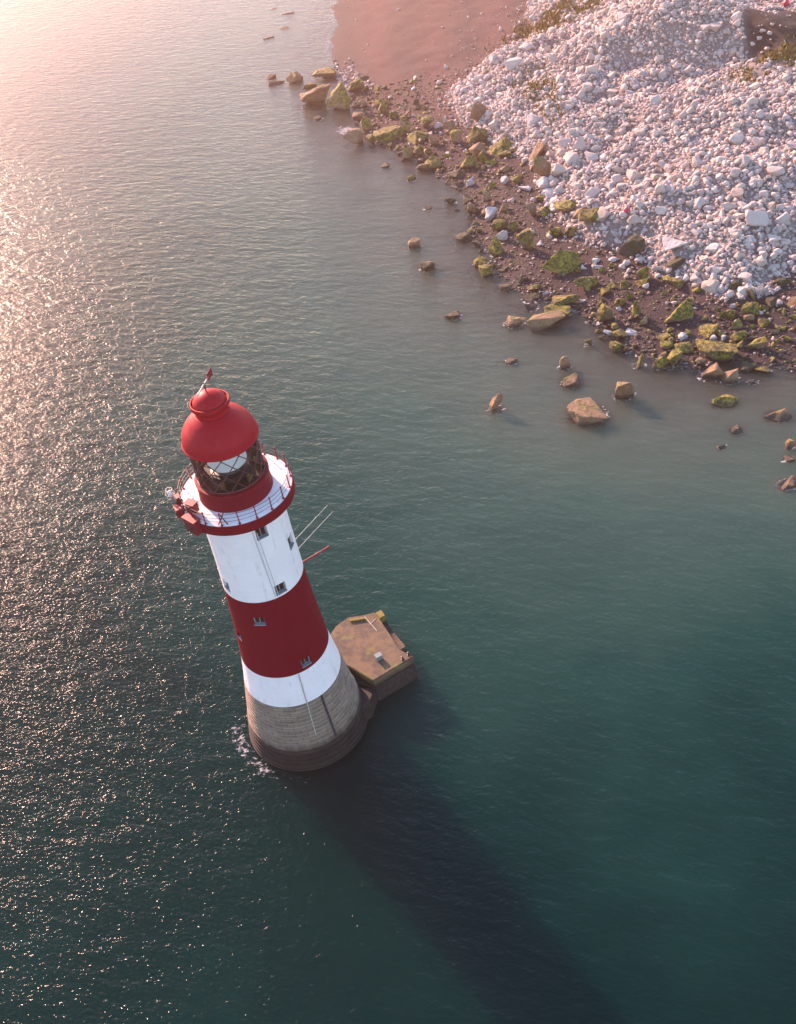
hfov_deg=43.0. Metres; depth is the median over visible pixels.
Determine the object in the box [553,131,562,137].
chalk boulder
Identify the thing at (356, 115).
sea rock
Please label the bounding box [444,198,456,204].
dark rock
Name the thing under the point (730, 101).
chalk boulder
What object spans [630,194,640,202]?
chalk boulder
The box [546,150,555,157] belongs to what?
chalk boulder
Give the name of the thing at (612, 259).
chalk boulder
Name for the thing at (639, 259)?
chalk boulder
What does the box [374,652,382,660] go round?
equipment box
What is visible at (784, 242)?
chalk boulder
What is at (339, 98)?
weeded rock
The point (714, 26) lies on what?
chalk boulder
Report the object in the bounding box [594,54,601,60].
chalk boulder
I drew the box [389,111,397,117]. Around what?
weeded rock
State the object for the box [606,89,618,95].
chalk boulder
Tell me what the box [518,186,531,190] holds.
chalk boulder
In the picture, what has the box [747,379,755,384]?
dark rock
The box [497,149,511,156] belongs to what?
weeded rock
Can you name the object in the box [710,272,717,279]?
chalk boulder
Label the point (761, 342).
weeded rock
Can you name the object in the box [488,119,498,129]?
chalk boulder
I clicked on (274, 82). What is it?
sea rock
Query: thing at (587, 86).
chalk boulder
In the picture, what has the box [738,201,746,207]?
chalk boulder
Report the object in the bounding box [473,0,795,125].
scrub grass
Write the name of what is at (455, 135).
weeded rock
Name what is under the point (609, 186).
chalk boulder
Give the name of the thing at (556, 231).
weeded rock
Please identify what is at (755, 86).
chalk boulder
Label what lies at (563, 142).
chalk boulder
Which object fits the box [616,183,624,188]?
chalk boulder
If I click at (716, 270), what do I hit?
chalk boulder
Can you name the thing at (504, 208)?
sea rock
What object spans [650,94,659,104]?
chalk boulder
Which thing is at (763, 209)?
chalk boulder
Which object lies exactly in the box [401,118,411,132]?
weeded rock
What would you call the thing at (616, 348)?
weeded rock
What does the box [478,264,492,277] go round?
weeded rock
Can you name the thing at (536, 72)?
chalk boulder
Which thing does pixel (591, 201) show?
chalk boulder
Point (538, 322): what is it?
sea rock
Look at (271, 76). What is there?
dark rock
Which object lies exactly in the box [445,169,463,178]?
dark rock
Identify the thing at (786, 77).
chalk boulder
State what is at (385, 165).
dark rock
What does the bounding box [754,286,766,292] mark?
chalk boulder
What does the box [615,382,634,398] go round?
sea rock
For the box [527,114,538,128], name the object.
chalk boulder
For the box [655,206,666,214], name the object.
chalk boulder
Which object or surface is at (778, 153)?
chalk boulder
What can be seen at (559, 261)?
weeded rock
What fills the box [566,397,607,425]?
sea rock
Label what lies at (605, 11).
chalk boulder
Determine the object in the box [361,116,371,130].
weeded rock
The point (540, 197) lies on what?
weeded rock
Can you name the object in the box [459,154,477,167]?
weeded rock
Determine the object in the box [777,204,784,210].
chalk boulder
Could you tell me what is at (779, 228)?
chalk boulder
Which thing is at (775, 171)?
chalk boulder
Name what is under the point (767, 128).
chalk boulder
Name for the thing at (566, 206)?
weeded rock
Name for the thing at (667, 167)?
chalk boulder
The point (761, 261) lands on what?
chalk boulder
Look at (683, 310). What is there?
weeded rock
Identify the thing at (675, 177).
chalk boulder
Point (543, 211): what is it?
weeded rock
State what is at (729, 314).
weeded rock
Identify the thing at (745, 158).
chalk boulder
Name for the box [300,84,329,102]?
sea rock
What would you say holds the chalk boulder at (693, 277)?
on the beach
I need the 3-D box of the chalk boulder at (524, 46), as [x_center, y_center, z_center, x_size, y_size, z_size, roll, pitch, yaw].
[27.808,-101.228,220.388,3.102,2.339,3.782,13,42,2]
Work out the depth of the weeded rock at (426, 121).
203.18 m
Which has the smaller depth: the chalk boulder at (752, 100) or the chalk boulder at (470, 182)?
the chalk boulder at (752, 100)
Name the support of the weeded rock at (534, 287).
on the beach
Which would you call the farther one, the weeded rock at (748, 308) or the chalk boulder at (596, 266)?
the chalk boulder at (596, 266)
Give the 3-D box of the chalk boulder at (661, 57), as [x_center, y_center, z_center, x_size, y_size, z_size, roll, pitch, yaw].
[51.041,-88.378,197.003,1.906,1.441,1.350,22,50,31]
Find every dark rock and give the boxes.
[265,74,275,79]
[357,76,368,80]
[381,163,390,167]
[412,99,418,104]
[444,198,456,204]
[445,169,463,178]
[445,310,459,319]
[455,232,473,241]
[463,197,473,204]
[472,240,480,245]
[498,266,508,271]
[498,283,509,291]
[515,277,528,282]
[521,293,538,303]
[524,304,538,311]
[599,335,606,340]
[618,234,644,256]
[621,346,628,352]
[633,314,639,319]
[664,256,686,268]
[691,366,698,371]
[729,281,740,289]
[738,361,756,372]
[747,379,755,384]
[765,297,776,307]
[773,276,791,285]
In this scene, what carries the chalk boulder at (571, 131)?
on the beach
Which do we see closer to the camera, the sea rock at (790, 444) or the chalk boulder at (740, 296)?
the sea rock at (790, 444)
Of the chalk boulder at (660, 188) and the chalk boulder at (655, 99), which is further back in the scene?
the chalk boulder at (655, 99)
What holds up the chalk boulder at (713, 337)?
on the beach
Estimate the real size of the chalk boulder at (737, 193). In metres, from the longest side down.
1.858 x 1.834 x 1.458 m
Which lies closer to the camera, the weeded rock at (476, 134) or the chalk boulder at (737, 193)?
the chalk boulder at (737, 193)
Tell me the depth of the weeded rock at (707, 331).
137.25 m
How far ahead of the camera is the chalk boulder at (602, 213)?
159.19 m
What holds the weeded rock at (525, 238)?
on the beach
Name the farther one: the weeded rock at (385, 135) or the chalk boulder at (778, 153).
the weeded rock at (385, 135)
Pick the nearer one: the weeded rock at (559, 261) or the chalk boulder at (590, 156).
the weeded rock at (559, 261)
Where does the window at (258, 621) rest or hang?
in the lighthouse
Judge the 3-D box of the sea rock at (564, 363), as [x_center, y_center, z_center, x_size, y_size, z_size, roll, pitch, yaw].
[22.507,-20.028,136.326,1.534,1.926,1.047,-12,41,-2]
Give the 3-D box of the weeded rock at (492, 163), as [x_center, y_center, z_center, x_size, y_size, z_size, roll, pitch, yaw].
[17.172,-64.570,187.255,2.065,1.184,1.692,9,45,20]
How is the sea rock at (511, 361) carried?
in the sea water
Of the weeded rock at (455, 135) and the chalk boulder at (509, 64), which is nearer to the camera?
the weeded rock at (455, 135)
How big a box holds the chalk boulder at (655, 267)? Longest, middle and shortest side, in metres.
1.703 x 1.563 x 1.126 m
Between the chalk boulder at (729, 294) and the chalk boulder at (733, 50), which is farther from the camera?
the chalk boulder at (733, 50)
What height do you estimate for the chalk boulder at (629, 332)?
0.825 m
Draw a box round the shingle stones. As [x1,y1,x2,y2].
[351,63,795,370]
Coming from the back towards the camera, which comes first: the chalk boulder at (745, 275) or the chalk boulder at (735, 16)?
the chalk boulder at (735, 16)
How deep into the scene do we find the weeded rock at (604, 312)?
143.07 m
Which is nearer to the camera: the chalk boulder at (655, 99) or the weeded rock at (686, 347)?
the weeded rock at (686, 347)
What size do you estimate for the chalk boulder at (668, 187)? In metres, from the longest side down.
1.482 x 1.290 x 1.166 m
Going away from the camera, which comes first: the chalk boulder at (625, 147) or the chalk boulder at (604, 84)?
the chalk boulder at (625, 147)
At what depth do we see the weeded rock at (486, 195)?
176.40 m
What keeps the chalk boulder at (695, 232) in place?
on the beach
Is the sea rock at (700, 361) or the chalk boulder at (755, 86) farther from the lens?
the chalk boulder at (755, 86)
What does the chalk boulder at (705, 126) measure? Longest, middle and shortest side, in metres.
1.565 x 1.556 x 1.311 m
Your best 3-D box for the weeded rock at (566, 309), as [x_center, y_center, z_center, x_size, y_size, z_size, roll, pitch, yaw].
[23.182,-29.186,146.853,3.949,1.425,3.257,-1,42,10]
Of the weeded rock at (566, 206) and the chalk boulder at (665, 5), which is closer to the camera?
the weeded rock at (566, 206)
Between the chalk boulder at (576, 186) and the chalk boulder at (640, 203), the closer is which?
the chalk boulder at (640, 203)
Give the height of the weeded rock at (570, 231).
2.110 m
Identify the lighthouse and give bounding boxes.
[165,367,367,770]
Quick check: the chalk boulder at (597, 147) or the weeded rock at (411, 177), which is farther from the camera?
the weeded rock at (411, 177)
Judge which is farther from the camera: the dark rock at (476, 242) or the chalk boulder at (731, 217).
the dark rock at (476, 242)
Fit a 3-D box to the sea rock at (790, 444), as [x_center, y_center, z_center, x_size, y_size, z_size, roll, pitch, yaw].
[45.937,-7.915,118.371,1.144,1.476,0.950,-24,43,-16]
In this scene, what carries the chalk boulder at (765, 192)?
on the beach
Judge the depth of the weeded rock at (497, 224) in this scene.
166.99 m
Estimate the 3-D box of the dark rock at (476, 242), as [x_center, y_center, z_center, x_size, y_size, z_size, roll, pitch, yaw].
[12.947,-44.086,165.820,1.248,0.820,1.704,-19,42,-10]
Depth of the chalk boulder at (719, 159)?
161.37 m
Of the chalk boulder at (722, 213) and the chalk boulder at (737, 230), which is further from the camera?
the chalk boulder at (722, 213)
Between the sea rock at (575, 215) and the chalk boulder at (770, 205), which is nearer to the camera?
the chalk boulder at (770, 205)
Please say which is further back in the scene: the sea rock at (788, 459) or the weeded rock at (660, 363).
the weeded rock at (660, 363)
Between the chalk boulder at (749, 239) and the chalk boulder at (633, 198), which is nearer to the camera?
the chalk boulder at (749, 239)
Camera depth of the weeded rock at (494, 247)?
162.16 m
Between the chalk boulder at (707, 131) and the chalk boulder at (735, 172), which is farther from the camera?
the chalk boulder at (707, 131)
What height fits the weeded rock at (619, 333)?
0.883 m
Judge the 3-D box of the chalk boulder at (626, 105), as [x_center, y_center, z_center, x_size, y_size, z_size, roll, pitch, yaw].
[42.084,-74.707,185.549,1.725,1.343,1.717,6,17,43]
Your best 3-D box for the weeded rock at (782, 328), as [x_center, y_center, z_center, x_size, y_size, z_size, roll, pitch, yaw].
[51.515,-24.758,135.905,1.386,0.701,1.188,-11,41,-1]
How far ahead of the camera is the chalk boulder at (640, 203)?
158.29 m
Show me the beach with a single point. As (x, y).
(393, 54)
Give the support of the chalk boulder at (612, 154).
on the beach
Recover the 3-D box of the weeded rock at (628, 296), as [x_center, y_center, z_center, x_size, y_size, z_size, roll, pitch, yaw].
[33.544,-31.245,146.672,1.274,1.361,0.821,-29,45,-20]
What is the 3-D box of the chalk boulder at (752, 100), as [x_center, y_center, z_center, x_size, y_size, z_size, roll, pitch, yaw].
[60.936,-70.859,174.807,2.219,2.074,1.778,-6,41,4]
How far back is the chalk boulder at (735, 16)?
192.97 m
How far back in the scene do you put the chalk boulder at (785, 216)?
149.82 m
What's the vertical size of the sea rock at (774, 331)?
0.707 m
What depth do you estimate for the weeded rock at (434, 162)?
190.20 m
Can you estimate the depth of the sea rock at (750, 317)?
138.18 m
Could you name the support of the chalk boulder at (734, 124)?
on the beach
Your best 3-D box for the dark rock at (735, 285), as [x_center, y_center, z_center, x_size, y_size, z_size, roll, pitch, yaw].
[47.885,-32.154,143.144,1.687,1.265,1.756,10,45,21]
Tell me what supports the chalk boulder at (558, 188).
on the beach
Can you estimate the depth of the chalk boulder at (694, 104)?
177.60 m
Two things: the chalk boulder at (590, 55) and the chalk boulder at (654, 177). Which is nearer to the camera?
the chalk boulder at (654, 177)
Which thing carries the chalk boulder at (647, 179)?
on the beach
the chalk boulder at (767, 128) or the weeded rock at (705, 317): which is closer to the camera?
the weeded rock at (705, 317)
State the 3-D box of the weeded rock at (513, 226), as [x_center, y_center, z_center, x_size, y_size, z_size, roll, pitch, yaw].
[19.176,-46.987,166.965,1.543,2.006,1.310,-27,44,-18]
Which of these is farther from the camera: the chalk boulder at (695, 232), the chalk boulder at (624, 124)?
the chalk boulder at (624, 124)
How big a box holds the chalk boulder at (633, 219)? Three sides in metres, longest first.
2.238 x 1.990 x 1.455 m
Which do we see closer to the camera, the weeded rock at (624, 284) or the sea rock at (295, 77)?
the weeded rock at (624, 284)
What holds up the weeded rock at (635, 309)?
on the beach
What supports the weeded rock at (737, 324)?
on the beach
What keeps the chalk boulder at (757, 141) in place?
on the beach
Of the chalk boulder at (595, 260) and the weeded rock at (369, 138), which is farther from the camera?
the weeded rock at (369, 138)
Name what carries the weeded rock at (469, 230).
on the beach
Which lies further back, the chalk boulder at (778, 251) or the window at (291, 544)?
the chalk boulder at (778, 251)
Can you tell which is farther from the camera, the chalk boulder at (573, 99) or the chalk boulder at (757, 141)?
the chalk boulder at (573, 99)
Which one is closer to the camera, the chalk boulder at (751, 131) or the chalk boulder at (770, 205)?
the chalk boulder at (770, 205)
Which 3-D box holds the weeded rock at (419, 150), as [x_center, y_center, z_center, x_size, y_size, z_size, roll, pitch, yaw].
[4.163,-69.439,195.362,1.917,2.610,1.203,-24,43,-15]
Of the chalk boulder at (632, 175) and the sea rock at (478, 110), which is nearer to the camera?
the chalk boulder at (632, 175)
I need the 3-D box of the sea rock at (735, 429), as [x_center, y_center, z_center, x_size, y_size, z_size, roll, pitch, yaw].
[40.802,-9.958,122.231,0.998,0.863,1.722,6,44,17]
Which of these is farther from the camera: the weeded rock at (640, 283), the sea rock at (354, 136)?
the sea rock at (354, 136)
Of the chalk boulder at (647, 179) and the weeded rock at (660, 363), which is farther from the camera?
the chalk boulder at (647, 179)
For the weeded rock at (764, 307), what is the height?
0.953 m
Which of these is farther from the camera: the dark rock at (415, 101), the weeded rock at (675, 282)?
the dark rock at (415, 101)
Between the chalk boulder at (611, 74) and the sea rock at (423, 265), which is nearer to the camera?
the sea rock at (423, 265)
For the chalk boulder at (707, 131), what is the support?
on the beach
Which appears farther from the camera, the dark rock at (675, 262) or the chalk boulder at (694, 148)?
the chalk boulder at (694, 148)
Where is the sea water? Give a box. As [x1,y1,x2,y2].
[0,0,795,1023]
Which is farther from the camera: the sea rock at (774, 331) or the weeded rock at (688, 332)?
the weeded rock at (688, 332)
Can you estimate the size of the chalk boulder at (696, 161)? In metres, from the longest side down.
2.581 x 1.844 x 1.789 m
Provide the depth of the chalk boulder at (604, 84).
194.56 m
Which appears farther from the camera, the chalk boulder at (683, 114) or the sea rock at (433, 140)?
the sea rock at (433, 140)
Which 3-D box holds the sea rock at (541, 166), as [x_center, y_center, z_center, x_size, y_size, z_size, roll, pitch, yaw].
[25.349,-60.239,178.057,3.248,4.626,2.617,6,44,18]
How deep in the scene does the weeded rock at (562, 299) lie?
147.67 m
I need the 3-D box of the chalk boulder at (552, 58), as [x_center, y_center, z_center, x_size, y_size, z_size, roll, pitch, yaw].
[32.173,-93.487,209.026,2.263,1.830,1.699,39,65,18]
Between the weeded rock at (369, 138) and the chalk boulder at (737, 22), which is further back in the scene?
the weeded rock at (369, 138)
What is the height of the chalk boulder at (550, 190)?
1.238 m
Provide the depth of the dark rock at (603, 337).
140.62 m
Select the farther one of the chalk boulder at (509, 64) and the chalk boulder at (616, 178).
the chalk boulder at (509, 64)
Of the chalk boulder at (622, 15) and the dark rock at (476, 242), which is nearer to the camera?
the dark rock at (476, 242)
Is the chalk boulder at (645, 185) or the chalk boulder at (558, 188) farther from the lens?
the chalk boulder at (558, 188)
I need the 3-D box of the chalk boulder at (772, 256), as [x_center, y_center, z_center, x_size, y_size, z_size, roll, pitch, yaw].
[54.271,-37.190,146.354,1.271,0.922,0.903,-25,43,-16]
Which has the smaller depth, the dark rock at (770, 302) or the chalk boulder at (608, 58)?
the dark rock at (770, 302)
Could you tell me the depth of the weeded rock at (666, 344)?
136.26 m
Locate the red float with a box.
[783,0,788,6]
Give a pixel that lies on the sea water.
(556, 784)
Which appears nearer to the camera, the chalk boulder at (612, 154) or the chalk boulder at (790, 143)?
the chalk boulder at (790, 143)
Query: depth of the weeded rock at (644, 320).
140.69 m
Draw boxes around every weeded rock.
[303,83,316,89]
[311,67,336,78]
[327,81,350,110]
[348,78,363,92]
[361,102,367,107]
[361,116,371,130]
[365,134,375,143]
[371,99,385,105]
[373,125,405,143]
[378,102,387,114]
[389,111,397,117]
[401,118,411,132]
[402,147,412,159]
[406,131,431,144]
[407,175,415,180]
[415,146,423,156]
[417,115,432,127]
[424,148,431,153]
[425,156,442,169]
[450,129,462,142]
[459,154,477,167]
[466,126,487,142]
[467,228,473,234]
[473,256,488,267]
[478,151,487,161]
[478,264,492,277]
[483,189,490,201]
[485,160,496,166]
[486,136,512,155]
[487,237,503,255]
[488,181,495,188]
[491,219,507,230]
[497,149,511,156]
[508,221,517,231]
[510,175,520,183]
[516,228,533,249]
[527,284,540,290]
[536,195,544,200]
[538,206,551,216]
[542,249,580,275]
[544,304,570,315]
[548,227,561,235]
[551,294,578,304]
[554,200,577,211]
[564,226,576,236]
[572,276,598,287]
[574,267,580,271]
[578,207,598,221]
[584,339,591,345]
[595,303,613,321]
[598,267,605,272]
[600,287,609,295]
[605,281,615,288]
[609,341,622,348]
[611,322,618,329]
[611,329,627,336]
[612,344,620,352]
[613,298,625,305]
[620,280,629,289]
[625,292,633,299]
[631,300,640,315]
[635,277,650,287]
[636,266,648,279]
[636,353,642,369]
[640,315,647,324]
[653,355,668,369]
[656,332,670,341]
[660,276,683,288]
[660,340,673,349]
[663,301,693,323]
[667,348,681,364]
[674,342,694,352]
[684,329,691,335]
[686,297,694,304]
[692,287,701,292]
[695,338,737,361]
[698,323,718,338]
[700,314,708,320]
[711,394,737,407]
[717,309,735,319]
[730,330,746,341]
[732,318,742,328]
[737,340,742,347]
[741,301,759,314]
[747,336,767,348]
[755,366,770,372]
[757,318,770,326]
[760,305,768,310]
[774,325,785,330]
[784,336,792,341]
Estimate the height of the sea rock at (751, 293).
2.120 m
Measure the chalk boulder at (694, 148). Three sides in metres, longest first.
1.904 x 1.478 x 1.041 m
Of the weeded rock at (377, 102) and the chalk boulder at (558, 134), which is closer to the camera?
the chalk boulder at (558, 134)
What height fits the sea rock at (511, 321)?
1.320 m
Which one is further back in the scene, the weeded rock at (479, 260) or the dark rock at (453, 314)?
the weeded rock at (479, 260)
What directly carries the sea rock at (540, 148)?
on the beach
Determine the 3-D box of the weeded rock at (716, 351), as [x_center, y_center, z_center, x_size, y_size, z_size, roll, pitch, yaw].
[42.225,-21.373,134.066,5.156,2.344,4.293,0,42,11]
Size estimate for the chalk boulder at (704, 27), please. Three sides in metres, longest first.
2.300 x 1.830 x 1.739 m
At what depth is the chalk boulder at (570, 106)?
189.62 m
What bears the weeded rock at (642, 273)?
on the beach
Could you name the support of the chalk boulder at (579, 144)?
on the beach
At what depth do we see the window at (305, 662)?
87.99 m
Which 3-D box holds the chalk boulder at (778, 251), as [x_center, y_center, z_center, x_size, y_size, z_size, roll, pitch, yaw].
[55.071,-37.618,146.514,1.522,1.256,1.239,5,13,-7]
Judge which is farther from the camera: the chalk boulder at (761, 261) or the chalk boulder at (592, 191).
the chalk boulder at (592, 191)
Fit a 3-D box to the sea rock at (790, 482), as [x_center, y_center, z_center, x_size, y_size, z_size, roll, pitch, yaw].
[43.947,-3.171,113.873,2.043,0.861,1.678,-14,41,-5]
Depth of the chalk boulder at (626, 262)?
153.07 m
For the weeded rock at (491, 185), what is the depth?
180.16 m
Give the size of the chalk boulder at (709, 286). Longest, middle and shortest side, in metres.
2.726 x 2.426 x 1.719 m
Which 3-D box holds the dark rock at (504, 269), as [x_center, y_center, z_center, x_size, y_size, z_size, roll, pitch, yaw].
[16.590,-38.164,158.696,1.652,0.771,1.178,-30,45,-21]
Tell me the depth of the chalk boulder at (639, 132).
175.40 m
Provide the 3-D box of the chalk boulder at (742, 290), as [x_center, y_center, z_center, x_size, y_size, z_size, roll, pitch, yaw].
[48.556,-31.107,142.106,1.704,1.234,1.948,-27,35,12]
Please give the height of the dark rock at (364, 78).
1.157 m
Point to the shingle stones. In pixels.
(563, 274)
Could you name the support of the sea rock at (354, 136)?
on the beach
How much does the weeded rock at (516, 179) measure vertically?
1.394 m
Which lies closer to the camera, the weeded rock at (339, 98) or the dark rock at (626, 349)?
the dark rock at (626, 349)
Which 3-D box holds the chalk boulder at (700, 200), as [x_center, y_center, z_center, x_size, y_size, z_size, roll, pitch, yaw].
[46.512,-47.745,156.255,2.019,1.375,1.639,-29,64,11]
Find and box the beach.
[287,0,795,485]
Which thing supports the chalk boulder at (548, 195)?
on the beach
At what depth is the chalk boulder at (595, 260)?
155.03 m
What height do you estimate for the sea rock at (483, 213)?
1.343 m
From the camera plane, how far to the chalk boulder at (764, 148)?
161.89 m
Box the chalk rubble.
[331,0,795,354]
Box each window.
[253,618,265,625]
[254,526,268,540]
[274,581,286,595]
[287,536,293,549]
[301,656,311,667]
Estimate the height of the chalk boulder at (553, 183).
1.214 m
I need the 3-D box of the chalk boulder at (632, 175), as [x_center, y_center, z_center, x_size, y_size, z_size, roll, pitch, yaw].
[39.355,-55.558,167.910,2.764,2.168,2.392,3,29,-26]
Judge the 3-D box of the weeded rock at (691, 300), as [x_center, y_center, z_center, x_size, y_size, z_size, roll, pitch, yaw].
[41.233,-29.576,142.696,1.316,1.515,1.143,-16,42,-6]
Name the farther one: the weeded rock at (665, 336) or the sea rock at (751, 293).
the sea rock at (751, 293)
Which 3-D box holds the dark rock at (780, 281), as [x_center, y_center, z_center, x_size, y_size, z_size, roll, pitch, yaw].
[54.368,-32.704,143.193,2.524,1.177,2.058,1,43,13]
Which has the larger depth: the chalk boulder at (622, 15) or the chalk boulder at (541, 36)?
the chalk boulder at (541, 36)
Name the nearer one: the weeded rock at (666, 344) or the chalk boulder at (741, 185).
the weeded rock at (666, 344)
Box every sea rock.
[269,80,283,86]
[286,71,302,83]
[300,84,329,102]
[342,128,362,143]
[352,111,364,119]
[408,237,419,248]
[417,163,428,170]
[420,261,435,268]
[429,134,438,144]
[443,119,454,129]
[467,202,475,213]
[468,142,485,156]
[471,103,488,119]
[480,208,485,216]
[489,393,503,412]
[499,204,507,211]
[500,165,509,171]
[505,316,525,326]
[506,358,517,364]
[526,202,535,216]
[527,310,564,332]
[528,141,545,161]
[532,156,550,176]
[559,356,570,369]
[562,372,580,387]
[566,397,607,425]
[572,206,586,218]
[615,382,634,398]
[657,352,667,357]
[695,357,706,364]
[699,362,722,378]
[718,368,738,383]
[731,425,739,433]
[743,314,754,320]
[746,288,754,300]
[764,408,791,421]
[770,329,779,333]
[781,475,795,489]
[784,456,794,461]
[785,439,795,449]
[786,296,795,306]
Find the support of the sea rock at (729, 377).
on the beach
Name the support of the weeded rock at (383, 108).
on the beach
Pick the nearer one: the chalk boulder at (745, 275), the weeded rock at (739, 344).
the weeded rock at (739, 344)
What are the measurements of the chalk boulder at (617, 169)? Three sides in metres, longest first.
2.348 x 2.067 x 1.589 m
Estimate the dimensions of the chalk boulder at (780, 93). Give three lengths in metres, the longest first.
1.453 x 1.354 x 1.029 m
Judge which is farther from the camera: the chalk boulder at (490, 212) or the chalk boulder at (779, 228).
the chalk boulder at (490, 212)
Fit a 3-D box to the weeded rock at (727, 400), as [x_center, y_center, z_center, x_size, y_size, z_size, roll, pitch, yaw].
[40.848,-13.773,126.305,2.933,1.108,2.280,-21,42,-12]
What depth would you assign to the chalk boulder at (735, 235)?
148.16 m
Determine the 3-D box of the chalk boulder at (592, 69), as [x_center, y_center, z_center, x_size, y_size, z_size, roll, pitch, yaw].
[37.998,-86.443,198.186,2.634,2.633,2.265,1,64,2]
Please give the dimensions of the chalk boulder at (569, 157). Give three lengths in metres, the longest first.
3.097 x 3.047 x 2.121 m
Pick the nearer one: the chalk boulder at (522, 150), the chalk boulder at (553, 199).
the chalk boulder at (553, 199)
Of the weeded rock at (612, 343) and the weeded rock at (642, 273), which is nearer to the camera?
the weeded rock at (612, 343)
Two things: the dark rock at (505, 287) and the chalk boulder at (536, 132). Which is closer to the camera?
the dark rock at (505, 287)
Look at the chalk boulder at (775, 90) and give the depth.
175.57 m
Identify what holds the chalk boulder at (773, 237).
on the beach
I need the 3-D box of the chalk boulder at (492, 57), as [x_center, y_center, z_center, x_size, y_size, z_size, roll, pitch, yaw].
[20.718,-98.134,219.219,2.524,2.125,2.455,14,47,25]
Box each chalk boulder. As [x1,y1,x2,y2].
[435,122,441,127]
[466,178,473,185]
[473,76,480,82]
[485,206,496,220]
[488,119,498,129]
[489,53,497,64]
[496,230,507,239]
[501,176,506,183]
[504,57,521,70]
[514,118,519,124]
[516,147,526,154]
[518,42,532,51]
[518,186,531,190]
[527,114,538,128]
[532,130,541,137]
[534,70,539,75]
[536,176,548,188]
[537,33,545,39]
[541,188,554,196]
[542,46,550,52]
[545,191,553,199]
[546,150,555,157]
[548,54,556,63]
[549,180,556,186]
[550,196,557,203]
[551,163,565,176]
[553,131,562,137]
[555,185,562,191]
[557,148,566,154]
[558,137,571,147]
[564,152,578,164]
[565,104,574,108]
[568,128,575,135]
[569,97,577,102]
[570,174,577,181]
[573,183,581,190]
[573,189,580,196]
[574,127,581,136]
[574,136,586,150]
[576,90,584,99]
[582,82,592,91]
[584,151,597,163]
[584,186,599,197]
[585,64,597,73]
[586,51,594,59]
[587,198,597,204]
[590,145,600,151]
[591,265,602,268]
[592,258,600,262]
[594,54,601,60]
[596,206,608,220]
[600,31,608,38]
[600,82,607,87]
[601,8,609,14]
[603,329,611,335]
[606,55,613,60]
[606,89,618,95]
[606,183,612,189]
[607,71,615,77]
[608,257,616,261]
[609,152,615,157]
[611,165,624,173]
[611,174,623,184]
[613,19,625,27]
[614,62,619,68]
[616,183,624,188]
[618,11,626,21]
[620,122,630,127]
[622,102,631,107]
[622,260,630,265]
[623,144,629,150]
[625,90,634,95]
[625,328,636,335]
[626,169,643,181]
[627,215,641,223]
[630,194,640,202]
[631,184,642,190]
[633,180,640,184]
[634,256,642,262]
[635,130,644,135]
[635,201,643,206]
[641,177,652,183]
[641,181,649,188]
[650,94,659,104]
[651,174,666,180]
[651,264,663,270]
[655,55,663,60]
[655,184,665,192]
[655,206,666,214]
[658,69,666,77]
[658,159,664,168]
[659,2,670,7]
[662,235,688,250]
[664,164,674,172]
[665,184,670,191]
[671,174,682,181]
[678,332,687,339]
[679,110,686,118]
[680,162,689,168]
[684,65,693,73]
[689,101,697,108]
[689,146,698,151]
[690,273,699,281]
[691,228,698,236]
[692,156,702,167]
[693,196,705,207]
[700,24,710,30]
[701,123,709,129]
[701,280,718,293]
[704,128,711,134]
[704,164,712,170]
[705,243,721,253]
[709,21,722,31]
[710,265,721,273]
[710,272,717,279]
[710,334,716,339]
[715,156,723,163]
[715,173,722,180]
[717,284,723,291]
[718,210,725,216]
[720,202,735,209]
[723,271,731,278]
[725,61,733,66]
[725,292,732,297]
[726,214,733,221]
[727,97,735,104]
[729,122,739,127]
[729,132,743,144]
[729,229,741,235]
[730,11,740,20]
[730,46,736,55]
[730,167,740,177]
[731,188,743,198]
[731,232,740,238]
[732,18,740,26]
[733,251,741,260]
[734,213,744,219]
[736,183,745,187]
[736,292,744,299]
[737,286,747,295]
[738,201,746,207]
[738,272,751,280]
[740,155,750,165]
[741,204,749,210]
[745,210,768,226]
[745,236,752,242]
[746,97,757,105]
[748,82,759,89]
[748,128,755,134]
[753,137,764,146]
[753,178,762,183]
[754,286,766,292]
[755,208,766,213]
[755,255,766,266]
[756,110,764,118]
[757,246,765,252]
[758,146,768,152]
[758,190,767,197]
[759,251,768,255]
[763,126,772,131]
[765,202,774,209]
[766,166,784,176]
[768,88,778,94]
[768,234,780,240]
[769,253,777,259]
[772,248,782,254]
[774,212,789,225]
[775,224,781,232]
[776,151,785,157]
[777,91,785,95]
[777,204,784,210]
[779,240,788,246]
[782,74,790,81]
[782,94,789,100]
[784,146,795,150]
[787,140,795,146]
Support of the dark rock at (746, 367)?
on the beach
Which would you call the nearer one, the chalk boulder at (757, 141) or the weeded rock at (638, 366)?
the weeded rock at (638, 366)
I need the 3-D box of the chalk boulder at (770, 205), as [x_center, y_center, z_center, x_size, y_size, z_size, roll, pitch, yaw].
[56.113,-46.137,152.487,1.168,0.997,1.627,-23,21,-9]
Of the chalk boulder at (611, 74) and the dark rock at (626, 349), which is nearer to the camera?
the dark rock at (626, 349)
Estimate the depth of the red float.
205.53 m
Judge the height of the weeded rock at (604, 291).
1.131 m
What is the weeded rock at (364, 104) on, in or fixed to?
on the beach
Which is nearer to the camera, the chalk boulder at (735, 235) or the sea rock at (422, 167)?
the chalk boulder at (735, 235)
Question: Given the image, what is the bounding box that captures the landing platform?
[330,610,417,719]
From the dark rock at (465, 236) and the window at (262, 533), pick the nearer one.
the window at (262, 533)
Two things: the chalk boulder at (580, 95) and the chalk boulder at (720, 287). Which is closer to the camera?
the chalk boulder at (720, 287)
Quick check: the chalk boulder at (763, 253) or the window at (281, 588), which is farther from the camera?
the chalk boulder at (763, 253)
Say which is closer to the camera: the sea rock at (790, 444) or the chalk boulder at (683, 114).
the sea rock at (790, 444)
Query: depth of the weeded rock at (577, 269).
153.95 m
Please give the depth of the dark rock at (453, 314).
149.69 m
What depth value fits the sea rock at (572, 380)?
133.22 m

